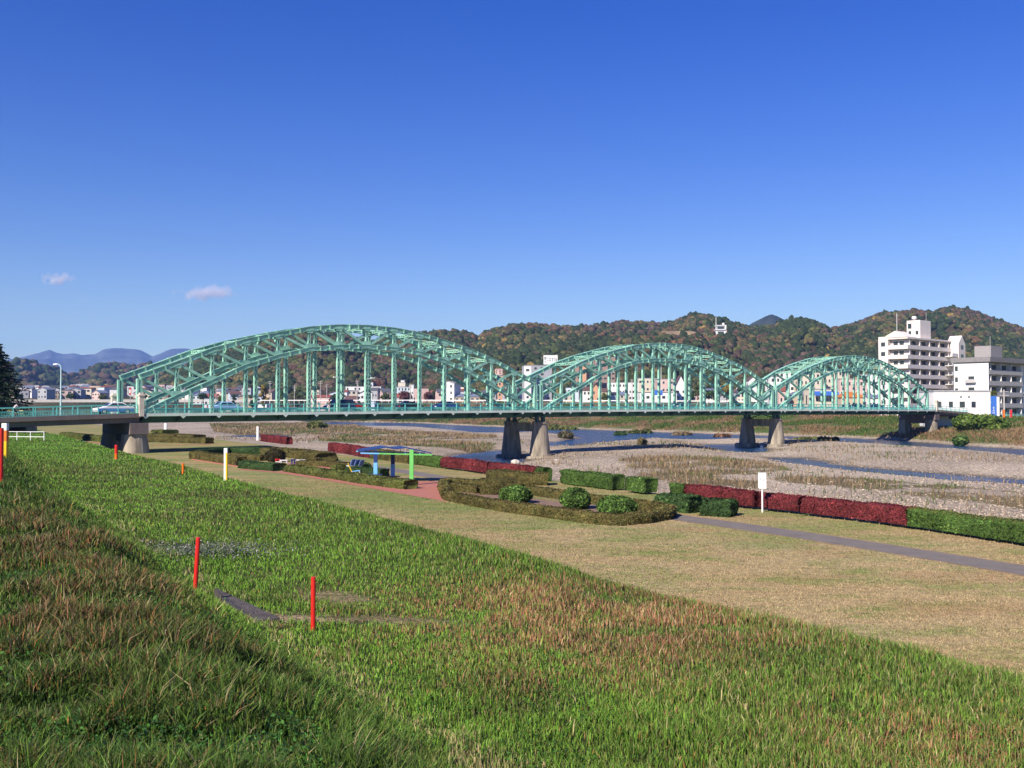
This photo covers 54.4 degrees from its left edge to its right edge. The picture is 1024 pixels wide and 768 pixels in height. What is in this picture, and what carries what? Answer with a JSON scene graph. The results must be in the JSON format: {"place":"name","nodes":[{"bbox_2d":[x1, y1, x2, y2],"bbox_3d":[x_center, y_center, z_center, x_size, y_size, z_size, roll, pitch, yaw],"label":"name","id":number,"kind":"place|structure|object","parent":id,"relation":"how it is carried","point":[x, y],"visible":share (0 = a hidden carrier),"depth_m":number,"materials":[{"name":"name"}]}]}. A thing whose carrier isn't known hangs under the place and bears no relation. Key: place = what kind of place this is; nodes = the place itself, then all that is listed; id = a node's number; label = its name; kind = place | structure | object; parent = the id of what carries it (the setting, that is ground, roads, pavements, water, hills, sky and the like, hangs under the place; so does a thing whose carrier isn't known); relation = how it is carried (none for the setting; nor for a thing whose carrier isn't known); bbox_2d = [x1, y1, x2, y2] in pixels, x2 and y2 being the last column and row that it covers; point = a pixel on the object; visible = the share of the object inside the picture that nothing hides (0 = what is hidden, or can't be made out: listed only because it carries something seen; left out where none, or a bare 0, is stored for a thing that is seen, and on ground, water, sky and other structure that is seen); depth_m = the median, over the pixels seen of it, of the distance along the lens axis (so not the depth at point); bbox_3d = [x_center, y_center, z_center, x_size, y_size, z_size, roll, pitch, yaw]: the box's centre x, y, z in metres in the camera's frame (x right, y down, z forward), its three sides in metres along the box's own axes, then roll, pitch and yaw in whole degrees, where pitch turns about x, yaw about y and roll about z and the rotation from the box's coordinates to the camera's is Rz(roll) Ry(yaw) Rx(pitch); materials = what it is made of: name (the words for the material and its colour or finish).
{"place":"outdoors","nodes":[
{"label":"outdoors","id":0,"kind":"place"},
{"bbox_2d":[8,348,197,372],"bbox_3d":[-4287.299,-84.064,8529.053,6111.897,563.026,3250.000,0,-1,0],"label":"mountains","id":1,"kind":"structure","parent":0,"point":[72,362],"depth_m":8929.94,"materials":[{"name":"blue"}]},
{"bbox_2d":[281,462,446,500],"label":"brick plaza","id":2,"kind":"structure","parent":0,"point":[427,489],"depth_m":66.34,"materials":[{"name":"brick"}]},
{"bbox_2d":[241,469,416,492],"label":"brick edging","id":3,"kind":"object","parent":2,"relation":"on","point":[402,490],"visible":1,"depth_m":74.34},
{"bbox_2d":[356,445,431,478],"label":"pergola","id":4,"kind":"object","parent":2,"relation":"on","point":[411,454],"visible":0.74,"depth_m":72.79,"materials":[{"name":"blue paint"}]},
{"bbox_2d":[6,317,973,406],"bbox_3d":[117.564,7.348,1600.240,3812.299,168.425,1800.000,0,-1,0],"label":"hills","id":5,"kind":"structure","parent":0,"point":[950,328],"depth_m":1043.54,"materials":[{"name":"plant"}]},
{"bbox_2d":[3,305,1023,404],"bbox_3d":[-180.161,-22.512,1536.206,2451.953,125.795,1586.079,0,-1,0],"label":"hillside forest","id":6,"kind":"object","parent":5,"relation":"on","point":[761,351],"visible":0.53,"depth_m":986.59,"materials":[{"name":"plant"}]},
{"bbox_2d":[0,430,1023,767],"bbox_3d":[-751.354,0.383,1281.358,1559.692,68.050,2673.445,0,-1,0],"label":"levee slope","id":7,"kind":"structure","parent":0,"point":[350,596],"depth_m":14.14,"materials":[{"name":"plant"}]},
{"bbox_2d":[0,428,3,481],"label":"red stake","id":8,"kind":"object","parent":7,"relation":"on","point":[1,451],"visible":0.7,"depth_m":21.94,"materials":[{"name":"paint"}]},
{"bbox_2d":[1,423,8,457],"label":"marker post","id":9,"kind":"object","parent":7,"relation":"on","point":[5,426],"visible":0.59,"depth_m":35.89,"materials":[{"name":"yellow paint"}]},
{"bbox_2d":[0,344,41,416],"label":"conifer","id":10,"kind":"object","parent":7,"relation":"on","point":[5,388],"visible":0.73,"depth_m":150.44,"materials":[{"name":"green plant"}]},
{"bbox_2d":[193,537,200,588],"bbox_3d":[-4.297,2.546,13.546,0.058,0.916,0.058,3,-1,0],"label":"red stake","id":11,"kind":"object","parent":7,"relation":"on","point":[197,555],"visible":0.83,"depth_m":13.53,"materials":[{"name":"paint"}]},
{"bbox_2d":[224,448,227,479],"bbox_3d":[-11.630,3.316,40.436,0.135,1.425,0.110,0,-1,0],"label":"marker post","id":12,"kind":"object","parent":7,"relation":"on","point":[225,463],"visible":0.76,"depth_m":40.39,"materials":[{"name":"white paint"}]},
{"bbox_2d":[142,534,351,564],"bbox_3d":[-6.012,3.140,18.956,5.074,0.370,3.502,-1,-1,21],"label":"silver plant","id":13,"kind":"object","parent":7,"relation":"on","point":[183,546],"visible":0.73,"depth_m":18.92,"materials":[{"name":"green plant"}]},
{"bbox_2d":[214,587,279,623],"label":"concrete slab","id":14,"kind":"structure","parent":7,"relation":"on","point":[240,604],"depth_m":13.38,"materials":[{"name":"concrete"}]},
{"bbox_2d":[311,577,315,629],"bbox_3d":[-2.500,2.838,12.520,0.058,0.820,0.058,0,-1,0],"label":"red stake","id":15,"kind":"object","parent":7,"relation":"on","point":[313,602],"visible":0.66,"depth_m":12.50,"materials":[{"name":"paint"}]},
{"bbox_2d":[0,470,1023,767],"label":"clover","id":16,"kind":"object","parent":7,"relation":"on","point":[110,730],"visible":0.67,"depth_m":8.21,"materials":[{"name":"green plant"}]},
{"bbox_2d":[0,0,1023,413],"label":"sky","id":17,"kind":"structure","parent":0,"point":[175,174],"materials":[{"name":"blue"}]},
{"bbox_2d":[1,385,1023,519],"bbox_3d":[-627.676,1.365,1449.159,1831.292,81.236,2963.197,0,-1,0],"label":"river bed","id":18,"kind":"object","parent":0,"point":[208,431],"visible":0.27,"depth_m":163.58,"materials":[{"name":"gravel"}]},
{"bbox_2d":[37,387,55,399],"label":"house","id":19,"kind":"structure","parent":18,"relation":"on","point":[46,393],"depth_m":695.81,"materials":[{"name":"white paint"}]},
{"bbox_2d":[69,388,85,398],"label":"house","id":20,"kind":"structure","parent":18,"relation":"on","point":[79,393],"depth_m":712.17,"materials":[{"name":"white paint"}]},
{"bbox_2d":[92,390,108,398],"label":"house","id":21,"kind":"structure","parent":18,"relation":"on","point":[96,394],"depth_m":696.46,"materials":[{"name":"white paint"}]},
{"bbox_2d":[5,399,255,403],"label":"river wall","id":22,"kind":"structure","parent":18,"relation":"on","point":[132,400],"depth_m":647.62,"materials":[{"name":"concrete"}]},
{"bbox_2d":[258,384,269,411],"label":"tree","id":23,"kind":"object","parent":18,"relation":"on","point":[264,389],"visible":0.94,"depth_m":573.65,"materials":[{"name":"green plant"}]},
{"bbox_2d":[260,434,292,444],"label":"hedge","id":24,"kind":"object","parent":18,"relation":"on","point":[278,439],"visible":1,"depth_m":149.76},
{"bbox_2d":[290,387,304,410],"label":"tree","id":25,"kind":"object","parent":18,"relation":"on","point":[297,394],"visible":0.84,"depth_m":578.89,"materials":[{"name":"green plant"}]},
{"bbox_2d":[306,420,327,428],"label":"bush","id":26,"kind":"object","parent":18,"relation":"on","point":[317,424],"visible":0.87,"depth_m":336.96,"materials":[{"name":"green plant"}]},
{"bbox_2d":[308,395,331,411],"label":"house","id":27,"kind":"structure","parent":18,"relation":"on","point":[323,397],"depth_m":599.94,"materials":[{"name":"white paint"}]},
{"bbox_2d":[414,388,428,402],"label":"house","id":28,"kind":"structure","parent":18,"relation":"on","point":[423,390],"depth_m":583.78,"materials":[{"name":"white paint"}]},
{"bbox_2d":[446,381,460,401],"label":"house","id":29,"kind":"structure","parent":18,"relation":"on","point":[453,389],"depth_m":560.00,"materials":[{"name":"white paint"}]},
{"bbox_2d":[455,394,480,401],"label":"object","id":30,"kind":"structure","parent":18,"relation":"on","point":[472,397],"depth_m":559.97,"materials":[{"name":"white paint"}]},
{"bbox_2d":[0,324,1023,458],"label":"arch bridge","id":31,"kind":"structure","parent":18,"relation":"on","point":[126,432],"depth_m":158.12,"materials":[{"name":"green paint"}]},
{"bbox_2d":[53,363,61,414],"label":"street lamp","id":32,"kind":"object","parent":31,"relation":"on","point":[60,388],"visible":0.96,"depth_m":121.26,"materials":[{"name":"metal"}]},
{"bbox_2d":[93,401,135,413],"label":"car","id":33,"kind":"object","parent":31,"relation":"on","point":[127,408],"visible":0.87,"depth_m":119.21,"materials":[{"name":"white paint"}]},
{"bbox_2d":[207,402,242,412],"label":"car","id":34,"kind":"object","parent":31,"relation":"on","point":[227,406],"visible":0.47,"depth_m":131.07,"materials":[{"name":"blue paint"}]},
{"bbox_2d":[323,399,355,411],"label":"car","id":35,"kind":"object","parent":31,"relation":"on","point":[344,402],"visible":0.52,"depth_m":139.62,"materials":[{"name":"blue paint"}]},
{"bbox_2d":[396,401,424,409],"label":"car","id":36,"kind":"object","parent":31,"relation":"on","point":[409,404],"visible":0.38,"depth_m":149.99,"materials":[{"name":"blue paint"}]},
{"bbox_2d":[430,401,459,410],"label":"car","id":37,"kind":"object","parent":31,"relation":"on","point":[449,404],"visible":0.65,"depth_m":151.62,"materials":[{"name":"blue paint"}]},
{"bbox_2d":[260,400,767,404],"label":"guard rail","id":38,"kind":"object","parent":18,"relation":"on","point":[485,400],"visible":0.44,"depth_m":484.56,"materials":[{"name":"metal"}]},
{"bbox_2d":[547,424,578,429],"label":"bush","id":39,"kind":"object","parent":18,"relation":"on","point":[558,427],"visible":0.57,"depth_m":359.98,"materials":[{"name":"green plant"}]},
{"bbox_2d":[557,430,574,438],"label":"bush","id":40,"kind":"object","parent":18,"relation":"on","point":[564,434],"visible":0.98,"depth_m":255.90,"materials":[{"name":"green plant"}]},
{"bbox_2d":[199,432,1023,518],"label":"river stones","id":41,"kind":"object","parent":18,"relation":"on","point":[944,508],"visible":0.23,"depth_m":113.94,"materials":[{"name":"stone"}]},
{"bbox_2d":[209,422,1023,519],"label":"dry reeds","id":42,"kind":"object","parent":18,"relation":"on","point":[280,426],"visible":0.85,"depth_m":156.15,"materials":[{"name":"beige plant"}]},
{"bbox_2d":[339,401,1023,445],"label":"bank grass","id":43,"kind":"structure","parent":18,"relation":"on","point":[622,421],"depth_m":308.37,"materials":[{"name":"plant"}]},
{"bbox_2d":[878,316,964,415],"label":"apartment block","id":44,"kind":"structure","parent":18,"relation":"on","point":[917,353],"depth_m":318.76,"materials":[{"name":"white concrete"}]},
{"bbox_2d":[919,390,990,426],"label":"building","id":45,"kind":"structure","parent":18,"relation":"on","point":[975,401],"depth_m":255.95,"materials":[{"name":"white paint"}]},
{"bbox_2d":[952,435,969,445],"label":"bush","id":46,"kind":"object","parent":18,"relation":"on","point":[960,440],"visible":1,"depth_m":213.00,"materials":[{"name":"green plant"}]},
{"bbox_2d":[950,413,1011,431],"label":"bush","id":47,"kind":"object","parent":18,"relation":"on","point":[967,421],"visible":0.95,"depth_m":233.05,"materials":[{"name":"green plant"}]},
{"bbox_2d":[950,346,1023,415],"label":"apartment block","id":48,"kind":"structure","parent":18,"relation":"on","point":[987,368],"depth_m":273.81,"materials":[{"name":"white concrete"}]},
{"bbox_2d":[991,396,999,415],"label":"shop sign","id":49,"kind":"object","parent":18,"relation":"on","point":[995,408],"visible":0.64,"depth_m":249.84,"materials":[{"name":"blue paint"}]},
{"bbox_2d":[8,416,1023,677],"bbox_3d":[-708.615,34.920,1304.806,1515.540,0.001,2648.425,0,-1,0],"label":"lawn","id":50,"kind":"structure","parent":0,"point":[170,452],"depth_m":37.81,"materials":[{"name":"plant"}]},
{"bbox_2d":[59,432,101,441],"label":"hedge","id":51,"kind":"object","parent":50,"relation":"on","point":[88,437],"visible":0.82,"depth_m":163.70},
{"bbox_2d":[147,433,205,436],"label":"hedge","id":52,"kind":"object","parent":50,"relation":"on","point":[175,434],"visible":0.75,"depth_m":169.61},
{"bbox_2d":[148,436,213,443],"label":"hedge","id":53,"kind":"object","parent":50,"relation":"on","point":[196,440],"visible":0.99,"depth_m":150.50,"materials":[{"name":"plant"}]},
{"bbox_2d":[188,450,246,465],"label":"hedge","id":54,"kind":"object","parent":50,"relation":"on","point":[211,457],"visible":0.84,"depth_m":98.12,"materials":[{"name":"plant"}]},
{"bbox_2d":[191,447,266,453],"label":"hedge","id":55,"kind":"object","parent":50,"relation":"on","point":[247,450],"visible":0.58,"depth_m":115.52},
{"bbox_2d":[228,453,266,460],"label":"hedge","id":56,"kind":"object","parent":50,"relation":"on","point":[258,457],"visible":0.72,"depth_m":102.43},
{"bbox_2d":[237,460,286,470],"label":"hedge","id":57,"kind":"object","parent":50,"relation":"on","point":[260,465],"visible":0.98,"depth_m":86.44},
{"bbox_2d":[264,448,285,461],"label":"shrub","id":58,"kind":"object","parent":50,"relation":"on","point":[271,455],"visible":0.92,"depth_m":99.45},
{"bbox_2d":[259,447,337,460],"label":"hedge","id":59,"kind":"object","parent":50,"relation":"on","point":[300,454],"visible":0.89,"depth_m":103.37,"materials":[{"name":"plant"}]},
{"bbox_2d":[295,459,350,466],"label":"hedge","id":60,"kind":"object","parent":50,"relation":"on","point":[324,463],"visible":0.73,"depth_m":91.91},
{"bbox_2d":[328,442,369,457],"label":"hedge","id":61,"kind":"object","parent":50,"relation":"on","point":[345,448],"visible":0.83,"depth_m":115.84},
{"bbox_2d":[282,464,417,488],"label":"hedge","id":62,"kind":"object","parent":50,"relation":"on","point":[374,480],"visible":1,"depth_m":72.54,"materials":[{"name":"plant"}]},
{"bbox_2d":[344,466,389,475],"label":"hedge","id":63,"kind":"object","parent":50,"relation":"on","point":[383,471],"visible":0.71,"depth_m":79.21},
{"bbox_2d":[370,449,408,463],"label":"hedge","id":64,"kind":"object","parent":50,"relation":"on","point":[400,458],"visible":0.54,"depth_m":100.86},
{"bbox_2d":[414,453,444,467],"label":"hedge","id":65,"kind":"object","parent":50,"relation":"on","point":[429,460],"visible":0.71,"depth_m":91.85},
{"bbox_2d":[440,456,492,473],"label":"hedge","id":66,"kind":"object","parent":50,"relation":"on","point":[476,465],"visible":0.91,"depth_m":84.72,"materials":[{"name":"plant"}]},
{"bbox_2d":[488,462,541,471],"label":"hedge","id":67,"kind":"object","parent":50,"relation":"on","point":[512,466],"visible":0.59,"depth_m":77.32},
{"bbox_2d":[485,469,549,485],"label":"hedge","id":68,"kind":"object","parent":50,"relation":"on","point":[536,478],"visible":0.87,"depth_m":70.20,"materials":[{"name":"plant"}]},
{"bbox_2d":[461,492,597,511],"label":"garden soil","id":69,"kind":"structure","parent":50,"relation":"on","point":[550,502],"depth_m":57.28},
{"bbox_2d":[450,482,479,493],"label":"hedge","id":70,"kind":"object","parent":69,"relation":"on","point":[464,487],"visible":0.77,"depth_m":64.10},
{"bbox_2d":[477,476,521,494],"bbox_3d":[-0.836,6.468,63.197,3.045,1.171,2.194,0,-1,-15],"label":"hedge","id":71,"kind":"object","parent":69,"relation":"on","point":[491,485],"visible":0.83,"depth_m":62.35,"materials":[{"name":"plant"}]},
{"bbox_2d":[498,484,532,502],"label":"shrub","id":72,"kind":"object","parent":69,"relation":"on","point":[516,493],"visible":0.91,"depth_m":56.43,"materials":[{"name":"plant"}]},
{"bbox_2d":[558,487,591,508],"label":"shrub","id":73,"kind":"object","parent":69,"relation":"on","point":[576,497],"visible":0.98,"depth_m":53.42,"materials":[{"name":"plant"}]},
{"bbox_2d":[596,494,638,513],"bbox_3d":[5.293,6.165,50.044,2.173,1.249,2.204,0,-1,0],"label":"shrub","id":74,"kind":"object","parent":69,"relation":"on","point":[615,504],"visible":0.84,"depth_m":49.45,"materials":[{"name":"plant"}]},
{"bbox_2d":[535,467,552,480],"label":"hedge","id":75,"kind":"object","parent":50,"relation":"on","point":[544,470],"visible":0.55,"depth_m":73.58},
{"bbox_2d":[437,477,676,525],"bbox_3d":[0.102,6.567,58.174,7.393,0.727,25.792,1,-2,-32],"label":"hedge","id":76,"kind":"object","parent":50,"relation":"on","point":[648,511],"visible":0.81,"depth_m":50.82,"materials":[{"name":"plant"}]},
{"bbox_2d":[559,468,625,489],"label":"hedge","id":77,"kind":"object","parent":50,"relation":"on","point":[602,480],"visible":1,"depth_m":67.79,"materials":[{"name":"plant"}]},
{"bbox_2d":[624,476,658,492],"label":"hedge","id":78,"kind":"object","parent":50,"relation":"on","point":[640,484],"visible":1,"depth_m":63.00,"materials":[{"name":"plant"}]},
{"bbox_2d":[653,492,702,512],"bbox_3d":[8.891,6.297,52.776,1.662,1.080,2.517,1,-2,-45],"label":"hedge","id":79,"kind":"object","parent":50,"relation":"on","point":[687,503],"visible":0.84,"depth_m":52.06,"materials":[{"name":"plant"}]},
{"bbox_2d":[668,482,688,493],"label":"hedge","id":80,"kind":"object","parent":50,"relation":"on","point":[675,487],"visible":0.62,"depth_m":59.33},
{"bbox_2d":[699,497,738,516],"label":"hedge","id":81,"kind":"object","parent":50,"relation":"on","point":[718,507],"visible":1,"depth_m":50.12,"materials":[{"name":"plant"}]},
{"bbox_2d":[683,483,760,508],"bbox_3d":[11.919,6.298,56.198,1.076,1.079,6.177,1,-1,-29],"label":"hedge","id":82,"kind":"object","parent":50,"relation":"on","point":[745,497],"visible":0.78,"depth_m":55.45,"materials":[{"name":"plant"}]},
{"bbox_2d":[758,473,765,511],"bbox_3d":[13.108,5.734,52.119,0.403,2.179,0.138,0,-1,14],"label":"signboard","id":83,"kind":"object","parent":50,"relation":"on","point":[761,481],"visible":0.91,"depth_m":52.09,"materials":[{"name":"white paint"}]},
{"bbox_2d":[759,492,806,512],"bbox_3d":[14.228,6.203,52.268,1.059,1.091,2.777,1,-2,-33],"label":"hedge","id":84,"kind":"object","parent":50,"relation":"on","point":[783,501],"visible":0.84,"depth_m":51.90,"materials":[{"name":"plant"}]},
{"bbox_2d":[800,495,915,527],"bbox_3d":[16.712,6.125,48.107,1.198,1.059,6.574,1,-1,-31],"label":"hedge","id":85,"kind":"object","parent":50,"relation":"on","point":[893,513],"visible":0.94,"depth_m":47.83,"materials":[{"name":"plant"}]},
{"bbox_2d":[906,506,1023,543],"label":"hedge","id":86,"kind":"object","parent":50,"relation":"on","point":[997,528],"visible":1,"depth_m":42.07,"materials":[{"name":"plant"}]},
{"bbox_2d":[233,422,1023,483],"bbox_3d":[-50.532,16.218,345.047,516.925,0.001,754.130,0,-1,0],"label":"river water","id":87,"kind":"structure","parent":0,"point":[590,436],"depth_m":226.73,"materials":[{"name":"blue liquid"}]},
{"bbox_2d":[496,398,765,408],"bbox_3d":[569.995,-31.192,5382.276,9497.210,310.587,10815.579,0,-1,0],"label":"town ground","id":88,"kind":"structure","parent":0,"point":[693,402],"depth_m":516.80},
{"bbox_2d":[524,365,530,399],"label":"hotel","id":89,"kind":"structure","parent":88,"relation":"on","point":[527,369],"depth_m":625.18,"materials":[{"name":"white paint"}]},
{"bbox_2d":[522,365,551,399],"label":"hotel","id":90,"kind":"structure","parent":88,"relation":"on","point":[544,375],"depth_m":640.74,"materials":[{"name":"white paint"}]},
{"bbox_2d":[544,355,557,364],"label":"roof sign","id":91,"kind":"object","parent":90,"relation":"on","point":[549,359],"visible":0.87,"depth_m":642.52,"materials":[{"name":"white paint"}]},
{"bbox_2d":[571,359,593,386],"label":"apartment block","id":92,"kind":"structure","parent":88,"relation":"on","point":[577,377],"depth_m":660.25,"materials":[{"name":"white paint"}]},
{"bbox_2d":[578,387,589,401],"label":"house","id":93,"kind":"structure","parent":88,"relation":"on","point":[586,393],"depth_m":559.98,"materials":[{"name":"white paint"}]},
{"bbox_2d":[594,357,614,387],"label":"apartment block","id":94,"kind":"structure","parent":88,"relation":"on","point":[604,380],"depth_m":690.29,"materials":[{"name":"white paint"}]},
{"bbox_2d":[607,382,638,399],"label":"house","id":95,"kind":"structure","parent":88,"relation":"on","point":[622,388],"depth_m":640.08,"materials":[{"name":"white paint"}]},
{"bbox_2d":[637,378,656,391],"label":"house","id":96,"kind":"structure","parent":88,"relation":"on","point":[647,384],"depth_m":660.14,"materials":[{"name":"white paint"}]},
{"bbox_2d":[638,392,676,403],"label":"house","id":97,"kind":"structure","parent":88,"relation":"on","point":[664,396],"depth_m":559.96,"materials":[{"name":"white paint"}]},
{"bbox_2d":[655,379,672,391],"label":"house","id":98,"kind":"structure","parent":88,"relation":"on","point":[664,385],"depth_m":640.14,"materials":[{"name":"white paint"}]},
{"bbox_2d":[676,375,687,399],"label":"house","id":99,"kind":"structure","parent":88,"relation":"on","point":[680,387],"depth_m":660.12,"materials":[{"name":"white paint"}]},
{"bbox_2d":[794,372,823,391],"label":"house","id":100,"kind":"structure","parent":88,"relation":"on","point":[805,380],"depth_m":470.13,"materials":[{"name":"white paint"}]},
{"bbox_2d":[804,389,838,408],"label":"house","id":101,"kind":"structure","parent":88,"relation":"on","point":[816,398],"depth_m":389.97,"materials":[{"name":"white paint"}]},
{"bbox_2d":[826,371,845,388],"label":"house","id":102,"kind":"structure","parent":88,"relation":"on","point":[828,382],"depth_m":480.16,"materials":[{"name":"white paint"}]},
{"bbox_2d":[834,392,862,406],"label":"house","id":103,"kind":"structure","parent":88,"relation":"on","point":[850,398],"depth_m":375.16,"materials":[{"name":"orange paint"}]},
{"bbox_2d":[834,378,867,394],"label":"house","id":104,"kind":"structure","parent":88,"relation":"on","point":[850,385],"depth_m":440.08,"materials":[{"name":"white paint"}]},
{"bbox_2d":[860,374,877,394],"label":"house","id":105,"kind":"structure","parent":88,"relation":"on","point":[871,387],"depth_m":450.09,"materials":[{"name":"white paint"}]},
{"bbox_2d":[338,460,1023,575],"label":"path","id":106,"kind":"structure","parent":0,"point":[976,562],"depth_m":40.24,"materials":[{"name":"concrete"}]},
{"bbox_2d":[749,314,783,325],"bbox_3d":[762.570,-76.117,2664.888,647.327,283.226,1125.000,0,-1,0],"label":"distant peak","id":107,"kind":"structure","parent":0,"point":[769,319],"depth_m":2946.30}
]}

